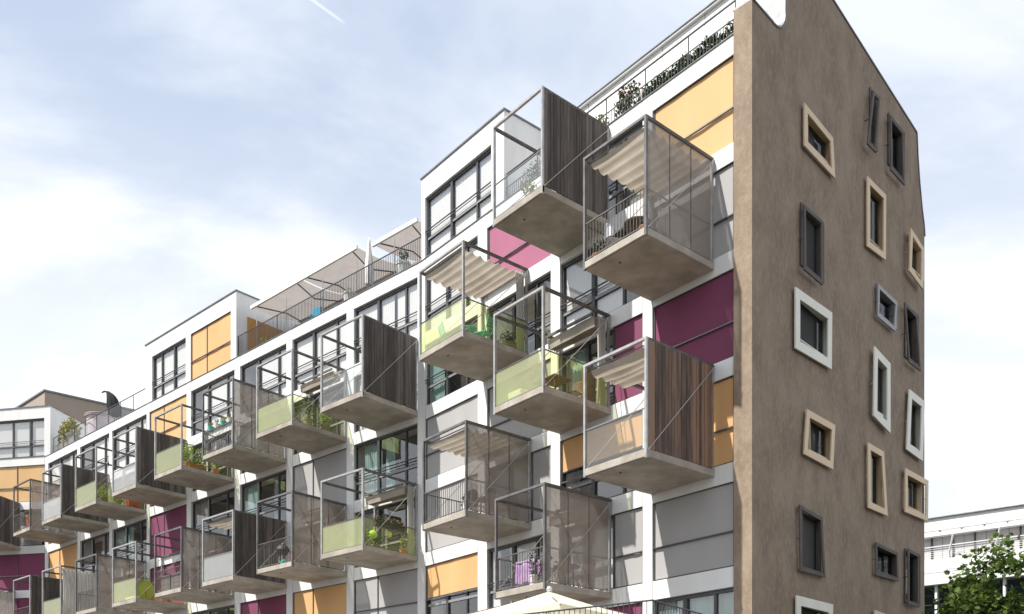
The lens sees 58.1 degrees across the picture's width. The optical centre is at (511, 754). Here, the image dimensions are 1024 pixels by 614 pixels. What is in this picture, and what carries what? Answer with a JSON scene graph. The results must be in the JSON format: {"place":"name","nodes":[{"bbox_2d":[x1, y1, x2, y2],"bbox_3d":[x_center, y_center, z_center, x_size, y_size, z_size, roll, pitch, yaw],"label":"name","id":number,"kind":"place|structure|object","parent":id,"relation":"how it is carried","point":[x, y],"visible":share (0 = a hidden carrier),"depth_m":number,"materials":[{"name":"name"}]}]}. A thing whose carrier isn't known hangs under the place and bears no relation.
{"place":"outdoors","nodes":[
{"label":"outdoors","id":0,"kind":"place"},
{"bbox_2d":[15,389,134,423],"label":"background house","id":1,"kind":"structure","parent":0,"point":[76,407],"depth_m":79.44,"materials":[{"name":"paint"}]},
{"bbox_2d":[0,0,1023,517],"label":"sky","id":2,"kind":"structure","parent":0,"point":[161,160],"materials":[{"name":"white"}]},
{"bbox_2d":[623,216,642,234],"bbox_3d":[3.396,-14.023,25.011,0.760,0.721,0.760,0,0,0],"label":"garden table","id":3,"kind":"object","parent":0,"point":[625,223],"visible":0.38,"depth_m":24.89,"materials":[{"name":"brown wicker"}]},
{"bbox_2d":[924,504,1023,613],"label":"office building","id":4,"kind":"structure","parent":0,"point":[948,539],"depth_m":58.58,"materials":[{"name":"paint"}]},
{"bbox_2d":[924,538,932,559],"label":"window","id":5,"kind":"structure","parent":4,"relation":"in","point":[927,542],"depth_m":60.17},
{"bbox_2d":[924,585,937,613],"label":"window","id":6,"kind":"structure","parent":4,"relation":"in","point":[929,595],"depth_m":60.12,"materials":[{"name":"black glass"}]},
{"bbox_2d":[933,536,953,558],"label":"window","id":7,"kind":"structure","parent":4,"relation":"in","point":[940,541],"depth_m":59.63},
{"bbox_2d":[938,584,956,611],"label":"window","id":8,"kind":"structure","parent":4,"relation":"in","point":[940,595],"depth_m":59.68,"materials":[{"name":"black glass"}]},
{"bbox_2d":[954,532,975,556],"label":"window","id":9,"kind":"structure","parent":4,"relation":"in","point":[970,537],"depth_m":58.80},
{"bbox_2d":[976,529,998,553],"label":"window","id":10,"kind":"structure","parent":4,"relation":"in","point":[985,535],"depth_m":58.12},
{"bbox_2d":[983,578,1005,596],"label":"window","id":11,"kind":"structure","parent":4,"relation":"in","point":[1002,581],"depth_m":57.57,"materials":[{"name":"white glass"}]},
{"bbox_2d":[999,526,1021,550],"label":"window","id":12,"kind":"structure","parent":4,"relation":"in","point":[1016,531],"depth_m":57.08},
{"bbox_2d":[1006,577,1023,604],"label":"window","id":13,"kind":"structure","parent":4,"relation":"in","point":[1015,582],"depth_m":57.08,"materials":[{"name":"black glass"}]},
{"label":"ground","id":14,"kind":"structure","parent":0,"visible":0},
{"bbox_2d":[0,0,928,613],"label":"apartment building","id":15,"kind":"structure","parent":14,"relation":"on","point":[734,324],"depth_m":30.41,"materials":[{"name":"paint"}]},
{"bbox_2d":[12,598,28,613],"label":"window","id":16,"kind":"structure","parent":15,"relation":"in","point":[19,602],"depth_m":61.10,"materials":[{"name":"metal"}]},
{"bbox_2d":[0,418,43,458],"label":"window","id":17,"kind":"structure","parent":15,"relation":"in","point":[18,439],"depth_m":61.23,"materials":[{"name":"white glass"}]},
{"bbox_2d":[0,464,44,501],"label":"window","id":18,"kind":"structure","parent":15,"relation":"in","point":[10,477],"depth_m":61.14,"materials":[{"name":"metal"}]},
{"bbox_2d":[0,553,44,590],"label":"window","id":19,"kind":"structure","parent":15,"relation":"in","point":[15,566],"depth_m":61.14,"materials":[{"name":"fabric"}]},
{"bbox_2d":[20,510,44,545],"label":"window","id":20,"kind":"structure","parent":15,"relation":"in","point":[25,542],"depth_m":61.22,"materials":[{"name":"grey glass"}]},
{"bbox_2d":[49,543,76,578],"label":"window","id":21,"kind":"structure","parent":15,"relation":"in","point":[67,555],"depth_m":59.25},
{"bbox_2d":[50,450,76,484],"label":"window","id":22,"kind":"structure","parent":15,"relation":"in","point":[71,460],"depth_m":59.89,"materials":[{"name":"white glass"}]},
{"bbox_2d":[55,417,82,450],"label":"plant","id":23,"kind":"object","parent":15,"relation":"on","point":[71,436],"visible":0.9,"depth_m":59.39,"materials":[{"name":"green plant"}]},
{"bbox_2d":[80,532,108,572],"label":"window","id":24,"kind":"structure","parent":15,"relation":"in","point":[105,540],"depth_m":56.33,"materials":[{"name":"black glass"}]},
{"bbox_2d":[82,434,108,473],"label":"window","id":25,"kind":"structure","parent":15,"relation":"in","point":[102,455],"depth_m":55.88,"materials":[{"name":"white glass"}]},
{"bbox_2d":[84,411,116,433],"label":"outdoor sofa","id":26,"kind":"object","parent":15,"relation":"on","point":[102,418],"visible":0.56,"depth_m":56.90,"materials":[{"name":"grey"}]},
{"bbox_2d":[102,391,119,419],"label":"barbecue grill","id":27,"kind":"object","parent":15,"relation":"on","point":[112,400],"visible":0.73,"depth_m":55.53,"materials":[{"name":"black metal"}]},
{"bbox_2d":[114,415,146,470],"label":"window","id":28,"kind":"structure","parent":15,"relation":"in","point":[124,460],"depth_m":53.50,"materials":[{"name":"white glass"}]},
{"bbox_2d":[114,519,146,560],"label":"window","id":29,"kind":"structure","parent":15,"relation":"in","point":[126,536],"depth_m":53.54,"materials":[{"name":"black glass"}]},
{"bbox_2d":[137,579,153,599],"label":"leaf shade","id":30,"kind":"object","parent":15,"relation":"on","point":[143,586],"visible":0.88,"depth_m":47.59,"materials":[{"name":"green fabric"}]},
{"bbox_2d":[150,561,184,603],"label":"window","id":31,"kind":"structure","parent":15,"relation":"in","point":[178,563],"depth_m":50.48,"materials":[{"name":"metal"}]},
{"bbox_2d":[150,394,186,438],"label":"window","id":32,"kind":"structure","parent":15,"relation":"in","point":[163,427],"depth_m":49.93,"materials":[{"name":"metal"}]},
{"bbox_2d":[150,504,186,559],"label":"window","id":33,"kind":"structure","parent":15,"relation":"in","point":[176,517],"depth_m":50.21,"materials":[{"name":"fabric"}]},
{"bbox_2d":[152,339,185,398],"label":"window","id":34,"kind":"structure","parent":15,"relation":"in","point":[170,369],"depth_m":50.36,"materials":[{"name":"white glass"}]},
{"bbox_2d":[183,442,193,465],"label":"potted plant","id":35,"kind":"object","parent":15,"relation":"on","point":[187,457],"visible":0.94,"depth_m":44.18,"materials":[{"name":"green plant"}]},
{"bbox_2d":[191,311,230,379],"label":"window","id":36,"kind":"structure","parent":15,"relation":"in","point":[211,344],"depth_m":47.28,"materials":[{"name":"fabric"}]},
{"bbox_2d":[191,371,234,435],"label":"window","id":37,"kind":"structure","parent":15,"relation":"in","point":[224,392],"depth_m":47.20,"materials":[{"name":"white glass"}]},
{"bbox_2d":[193,431,234,491],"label":"window","id":38,"kind":"structure","parent":15,"relation":"in","point":[209,465],"depth_m":47.47,"materials":[{"name":"glass"}]},
{"bbox_2d":[193,488,234,534],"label":"window","id":39,"kind":"structure","parent":15,"relation":"in","point":[205,507],"depth_m":47.60,"materials":[{"name":"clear glass"}]},
{"bbox_2d":[193,605,234,613],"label":"window","id":40,"kind":"structure","parent":15,"relation":"in","point":[232,606],"depth_m":47.20,"materials":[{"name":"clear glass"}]},
{"bbox_2d":[241,594,285,613],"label":"window","id":41,"kind":"structure","parent":15,"relation":"in","point":[276,604],"depth_m":44.01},
{"bbox_2d":[242,345,285,394],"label":"window","id":42,"kind":"structure","parent":15,"relation":"in","point":[271,382],"depth_m":43.83,"materials":[{"name":"white glass"}]},
{"bbox_2d":[242,470,285,520],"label":"window","id":43,"kind":"structure","parent":15,"relation":"in","point":[254,492],"depth_m":44.43,"materials":[{"name":"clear glass"}]},
{"bbox_2d":[301,392,312,424],"bbox_3d":[-8.611,-14.492,38.889,0.523,1.557,0.530,0,0,0],"label":"potted plant","id":44,"kind":"object","parent":15,"relation":"on","point":[308,420],"visible":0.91,"depth_m":38.79,"materials":[{"name":"green plant"}]},
{"bbox_2d":[293,448,346,503],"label":"window","id":45,"kind":"structure","parent":15,"relation":"in","point":[308,476],"depth_m":41.01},
{"bbox_2d":[293,582,346,613],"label":"window","id":46,"kind":"structure","parent":15,"relation":"in","point":[332,599],"depth_m":41.11,"materials":[{"name":"orange fabric"}]},
{"bbox_2d":[294,314,346,390],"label":"window","id":47,"kind":"structure","parent":15,"relation":"in","point":[334,353],"depth_m":41.48,"materials":[{"name":"white glass"}]},
{"bbox_2d":[294,381,346,454],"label":"window","id":48,"kind":"structure","parent":15,"relation":"in","point":[316,422],"depth_m":41.55,"materials":[{"name":"glass"}]},
{"bbox_2d":[318,413,332,430],"bbox_3d":[-7.972,-14.284,39.393,0.645,1.142,0.632,0,0,0],"label":"potted plant","id":49,"kind":"object","parent":15,"relation":"on","point":[325,425],"visible":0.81,"depth_m":39.28,"materials":[{"name":"green plant"}]},
{"bbox_2d":[365,238,373,286],"bbox_3d":[-6.145,-20.940,39.706,0.500,2.600,0.487,0,0,42],"label":"furled parasol","id":50,"kind":"object","parent":15,"relation":"on","point":[369,260],"visible":0.59,"depth_m":39.63,"materials":[{"name":"white fabric"}]},
{"bbox_2d":[372,515,390,528],"bbox_3d":[-5.044,-9.007,35.643,0.379,0.468,0.792,0,0,42],"label":"flower box","id":51,"kind":"object","parent":15,"relation":"attached to","point":[377,523],"visible":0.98,"depth_m":35.55,"materials":[{"name":"green plant"}]},
{"bbox_2d":[354,279,417,363],"bbox_3d":[-5.204,-17.890,38.287,4.030,2.400,0.234,0,0,42],"label":"window","id":52,"kind":"structure","parent":15,"relation":"in","point":[383,311],"depth_m":37.96,"materials":[{"name":"white glass"}]},
{"bbox_2d":[354,496,417,567],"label":"window","id":53,"kind":"structure","parent":15,"relation":"in","point":[367,521],"depth_m":38.62,"materials":[{"name":"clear glass"}]},
{"bbox_2d":[354,424,417,500],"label":"window","id":54,"kind":"structure","parent":15,"relation":"in","point":[373,453],"depth_m":38.58,"materials":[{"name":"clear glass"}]},
{"bbox_2d":[354,568,417,613],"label":"window","id":55,"kind":"structure","parent":15,"relation":"in","point":[393,593],"depth_m":38.11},
{"bbox_2d":[355,351,417,431],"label":"window","id":56,"kind":"structure","parent":15,"relation":"in","point":[359,377],"depth_m":39.54,"materials":[{"name":"glass"}]},
{"bbox_2d":[389,519,405,532],"bbox_3d":[-4.507,-9.007,36.238,0.351,0.468,0.724,0,0,42],"label":"flower box","id":57,"kind":"object","parent":15,"relation":"attached to","point":[397,528],"visible":1,"depth_m":36.20,"materials":[{"name":"green plant"}]},
{"bbox_2d":[396,249,410,271],"bbox_3d":[-4.519,-20.321,38.329,0.648,1.362,0.648,0,0,0],"label":"potted plant","id":58,"kind":"object","parent":15,"relation":"on","point":[401,263],"visible":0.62,"depth_m":38.12,"materials":[{"name":"white plant"}]},
{"bbox_2d":[425,237,477,330],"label":"window","id":59,"kind":"structure","parent":15,"relation":"in","point":[442,297],"depth_m":35.89,"materials":[{"name":"white glass"}]},
{"bbox_2d":[425,316,477,404],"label":"window","id":60,"kind":"structure","parent":15,"relation":"in","point":[438,377],"depth_m":36.20,"materials":[{"name":"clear glass"}]},
{"bbox_2d":[425,394,477,479],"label":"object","id":61,"kind":"structure","parent":15,"relation":"in","point":[438,462],"depth_m":35.54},
{"bbox_2d":[425,552,477,613],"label":"window","id":62,"kind":"structure","parent":15,"relation":"in","point":[458,575],"depth_m":35.28,"materials":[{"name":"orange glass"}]},
{"bbox_2d":[426,480,477,551],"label":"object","id":63,"kind":"structure","parent":15,"relation":"in","point":[434,541],"depth_m":35.64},
{"bbox_2d":[425,148,490,255],"bbox_3d":[-2.009,-20.835,34.973,0.234,2.370,4.210,0,0,-40],"label":"window","id":64,"kind":"structure","parent":15,"relation":"in","point":[468,199],"depth_m":35.07,"materials":[{"name":"clear glass"}]},
{"bbox_2d":[475,315,492,337],"bbox_3d":[-0.910,-14.241,31.159,0.540,0.934,0.431,0,0,29],"label":"garden chair","id":65,"kind":"object","parent":15,"relation":"on","point":[484,333],"visible":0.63,"depth_m":31.07,"materials":[{"name":"teal paint"}]},
{"bbox_2d":[498,331,515,347],"bbox_3d":[-0.173,-14.111,31.409,0.624,0.655,0.332,0,0,-40],"label":"flower box","id":66,"kind":"object","parent":15,"relation":"on","point":[506,341],"visible":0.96,"depth_m":31.34,"materials":[{"name":"green"}]},
{"bbox_2d":[487,535,542,607],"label":"window","id":67,"kind":"structure","parent":15,"relation":"in","point":[515,546],"depth_m":32.72,"materials":[{"name":"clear glass"}]},
{"bbox_2d":[488,225,550,272],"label":"window","id":68,"kind":"structure","parent":15,"relation":"in","point":[501,243],"depth_m":32.47,"materials":[{"name":"metal"}]},
{"bbox_2d":[488,358,550,437],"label":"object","id":69,"kind":"structure","parent":15,"relation":"in","point":[505,387],"depth_m":32.40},
{"bbox_2d":[489,273,550,353],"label":"window","id":70,"kind":"structure","parent":15,"relation":"in","point":[536,284],"depth_m":31.51,"materials":[{"name":"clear glass"}]},
{"bbox_2d":[528,550,539,584],"bbox_3d":[0.653,-5.608,27.701,0.396,1.150,0.424,0,0,0],"label":"potted plant","id":71,"kind":"object","parent":15,"relation":"on","point":[534,574],"visible":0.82,"depth_m":27.64,"materials":[{"name":"green plant"}]},
{"bbox_2d":[529,362,550,387],"bbox_3d":[0.839,-11.241,27.826,0.540,0.934,0.431,0,0,-32],"label":"garden chair","id":72,"kind":"object","parent":15,"relation":"on","point":[538,382],"visible":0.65,"depth_m":27.75,"materials":[{"name":"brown wood"}]},
{"bbox_2d":[531,445,550,520],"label":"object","id":73,"kind":"structure","parent":15,"relation":"in","point":[541,458],"depth_m":31.37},
{"bbox_2d":[545,373,571,392],"bbox_3d":[1.330,-11.142,28.353,0.760,0.722,0.760,0,0,-40],"label":"garden table","id":74,"kind":"object","parent":15,"relation":"on","point":[557,380],"visible":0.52,"depth_m":28.29,"materials":[{"name":"brown wood"}]},
{"bbox_2d":[567,381,581,396],"bbox_3d":[1.973,-11.241,28.774,0.431,0.934,0.540,0,0,39],"label":"garden chair","id":75,"kind":"object","parent":15,"relation":"on","point":[577,389],"visible":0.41,"depth_m":28.88,"materials":[{"name":"brown wood"}]},
{"bbox_2d":[562,329,612,405],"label":"window","id":76,"kind":"structure","parent":15,"relation":"in","point":[585,356],"depth_m":30.16,"materials":[{"name":"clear glass"}]},
{"bbox_2d":[581,370,595,401],"bbox_3d":[2.374,-11.308,28.584,0.560,1.050,0.080,0,0,-40],"label":"folded board","id":77,"kind":"object","parent":15,"relation":"on","point":[591,387],"visible":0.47,"depth_m":28.58,"materials":[{"name":"brown wood"}]},
{"bbox_2d":[564,516,612,590],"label":"window","id":78,"kind":"structure","parent":15,"relation":"in","point":[611,516],"depth_m":28.97,"materials":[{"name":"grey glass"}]},
{"bbox_2d":[560,229,638,332],"bbox_3d":[2.841,-14.975,29.149,0.234,2.410,3.650,0,0,-40],"label":"window","id":79,"kind":"structure","parent":15,"relation":"in","point":[586,287],"depth_m":29.80,"materials":[{"name":"clear glass"}]},
{"bbox_2d":[560,410,642,497],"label":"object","id":80,"kind":"structure","parent":15,"relation":"in","point":[629,437],"depth_m":29.10,"materials":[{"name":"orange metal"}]},
{"bbox_2d":[562,121,642,212],"bbox_3d":[2.878,-17.890,29.180,0.330,2.400,3.650,0,0,-40],"label":"window","id":81,"kind":"structure","parent":15,"relation":"in","point":[623,192],"depth_m":28.47,"materials":[{"name":"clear glass"}]},
{"bbox_2d":[604,223,622,248],"bbox_3d":[2.782,-14.104,25.393,0.475,0.899,0.540,0,0,-9],"label":"garden chair","id":82,"kind":"object","parent":15,"relation":"on","point":[609,235],"visible":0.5,"depth_m":25.24,"materials":[{"name":"white plastic"}]},
{"bbox_2d":[607,602,642,613],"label":"window","id":83,"kind":"structure","parent":15,"relation":"in","point":[639,606],"depth_m":28.12,"materials":[{"name":"metal"}]},
{"bbox_2d":[613,80,641,118],"bbox_3d":[3.587,-20.185,28.573,0.483,1.269,1.234,0,0,-40],"label":"plant","id":84,"kind":"object","parent":15,"relation":"attached to","point":[622,95],"visible":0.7,"depth_m":28.48,"materials":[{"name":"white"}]},
{"bbox_2d":[612,507,642,588],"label":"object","id":85,"kind":"structure","parent":15,"relation":"in","point":[627,557],"depth_m":28.22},
{"bbox_2d":[613,314,642,403],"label":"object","id":86,"kind":"structure","parent":15,"relation":"in","point":[629,331],"depth_m":28.29,"materials":[{"name":"metal"}]},
{"bbox_2d":[643,22,732,97],"bbox_3d":[5.144,-19.976,26.610,0.377,0.684,3.524,0,0,-40],"label":"hedge row","id":87,"kind":"object","parent":15,"relation":"on","point":[697,54],"visible":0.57,"depth_m":26.57,"materials":[{"name":"green"}]},
{"bbox_2d":[652,482,733,580],"bbox_3d":[5.140,-6.290,26.287,0.100,2.320,2.930,0,0,-40],"label":"window","id":88,"kind":"structure","parent":15,"relation":"in","point":[693,533],"depth_m":26.27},
{"bbox_2d":[653,55,733,155],"bbox_3d":[5.140,-17.890,26.287,0.100,2.400,2.930,0,0,-40],"label":"window","id":89,"kind":"structure","parent":15,"relation":"in","point":[702,113],"depth_m":25.91,"materials":[{"name":"fabric"}]},
{"bbox_2d":[653,269,733,363],"bbox_3d":[5.140,-12.055,26.287,0.100,2.410,2.930,0,0,-40],"label":"window","id":90,"kind":"structure","parent":15,"relation":"in","point":[698,322],"depth_m":26.04,"materials":[{"name":"fabric"}]},
{"bbox_2d":[653,375,733,467],"bbox_3d":[5.140,-9.165,26.287,0.100,2.370,2.930,0,0,-40],"label":"window","id":91,"kind":"structure","parent":15,"relation":"in","point":[724,388],"depth_m":25.46,"materials":[{"name":"metal"}]},
{"bbox_2d":[655,587,733,613],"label":"window","id":92,"kind":"structure","parent":15,"relation":"in","point":[716,604],"depth_m":26.17,"materials":[{"name":"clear glass"}]},
{"bbox_2d":[714,162,733,258],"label":"window","id":93,"kind":"structure","parent":15,"relation":"in","point":[724,177],"depth_m":25.46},
{"bbox_2d":[799,202,823,284],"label":"end window","id":94,"kind":"structure","parent":15,"relation":"in","point":[805,212],"depth_m":27.07,"materials":[{"name":"grey metal"}]},
{"bbox_2d":[797,505,825,577],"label":"end window","id":95,"kind":"structure","parent":15,"relation":"in","point":[820,555],"depth_m":27.29,"materials":[{"name":"grey metal"}]},
{"bbox_2d":[794,287,831,369],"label":"end window","id":96,"kind":"structure","parent":15,"relation":"in","point":[822,313],"depth_m":27.15,"materials":[{"name":"white concrete"}]},
{"bbox_2d":[795,595,832,613],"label":"end window","id":97,"kind":"structure","parent":15,"relation":"in","point":[826,608],"depth_m":26.94,"materials":[{"name":"white glass"}]},
{"bbox_2d":[802,102,834,178],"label":"end window","id":98,"kind":"structure","parent":15,"relation":"in","point":[828,163],"depth_m":27.41,"materials":[{"name":"beige glass"}]},
{"bbox_2d":[803,409,834,469],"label":"end window","id":99,"kind":"structure","parent":15,"relation":"in","point":[829,428],"depth_m":27.45,"materials":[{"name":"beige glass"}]},
{"bbox_2d":[865,87,879,152],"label":"end window","id":100,"kind":"structure","parent":15,"relation":"in","point":[874,100],"depth_m":30.04,"materials":[{"name":"grey glass"}]},
{"bbox_2d":[865,176,885,259],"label":"end window","id":101,"kind":"structure","parent":15,"relation":"in","point":[871,188],"depth_m":30.66,"materials":[{"name":"beige concrete"}]},
{"bbox_2d":[865,442,887,515],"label":"end window","id":102,"kind":"structure","parent":15,"relation":"in","point":[881,494],"depth_m":30.59,"materials":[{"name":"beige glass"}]},
{"bbox_2d":[871,346,890,432],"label":"end window","id":103,"kind":"structure","parent":15,"relation":"in","point":[879,361],"depth_m":30.71,"materials":[{"name":"white concrete"}]},
{"bbox_2d":[874,283,896,331],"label":"end window","id":104,"kind":"structure","parent":15,"relation":"in","point":[881,294],"depth_m":31.17,"materials":[{"name":"grey"}]},
{"bbox_2d":[873,542,898,581],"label":"end window","id":105,"kind":"structure","parent":15,"relation":"in","point":[881,561],"depth_m":31.41,"materials":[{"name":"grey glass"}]},
{"bbox_2d":[885,112,904,184],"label":"end window","id":106,"kind":"structure","parent":15,"relation":"in","point":[893,127],"depth_m":31.64,"materials":[{"name":"grey glass"}]},
{"bbox_2d":[902,302,920,370],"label":"end window","id":107,"kind":"structure","parent":15,"relation":"in","point":[915,361],"depth_m":32.62,"materials":[{"name":"grey glass"}]},
{"bbox_2d":[903,548,920,606],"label":"end window","id":108,"kind":"structure","parent":15,"relation":"in","point":[916,558],"depth_m":32.62,"materials":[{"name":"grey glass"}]},
{"bbox_2d":[905,228,923,289],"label":"end window","id":109,"kind":"structure","parent":15,"relation":"in","point":[914,244],"depth_m":32.70,"materials":[{"name":"beige glass"}]},
{"bbox_2d":[905,389,924,460],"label":"end window","id":110,"kind":"structure","parent":15,"relation":"in","point":[913,399],"depth_m":32.96,"materials":[{"name":"white glass"}]},
{"bbox_2d":[902,468,928,520],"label":"end window","id":111,"kind":"structure","parent":15,"relation":"in","point":[918,480],"depth_m":33.21,"materials":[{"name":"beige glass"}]},
{"bbox_2d":[524,599,702,613],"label":"raised deck","id":112,"kind":"structure","parent":14,"relation":"on","point":[623,603],"depth_m":12.44,"materials":[{"name":"metal"}]},
{"bbox_2d":[468,586,626,613],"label":"garden parasol","id":113,"kind":"object","parent":112,"relation":"on","point":[548,600],"visible":0.98,"depth_m":16.32,"materials":[{"name":"beige fabric"}]},
{"bbox_2d":[922,532,1023,613],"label":"broadleaf tree","id":114,"kind":"object","parent":14,"relation":"on","point":[977,598],"visible":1,"depth_m":26.24,"materials":[{"name":"green plant"}]},
{"bbox_3d":[0.524,-5.495,28.775,0.616,0.935,1.019,0,0,-40],"label":"drying rack","id":115,"kind":"object","parent":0,"visible":0},
{"bbox_2d":[514,558,536,584],"bbox_3d":[0.423,-5.638,28.521,0.180,0.745,0.950,0,0,-40],"label":"towel","id":116,"kind":"object","parent":115,"relation":"hanging from","point":[520,573],"visible":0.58,"depth_m":28.54,"materials":[{"name":"purple fabric"}]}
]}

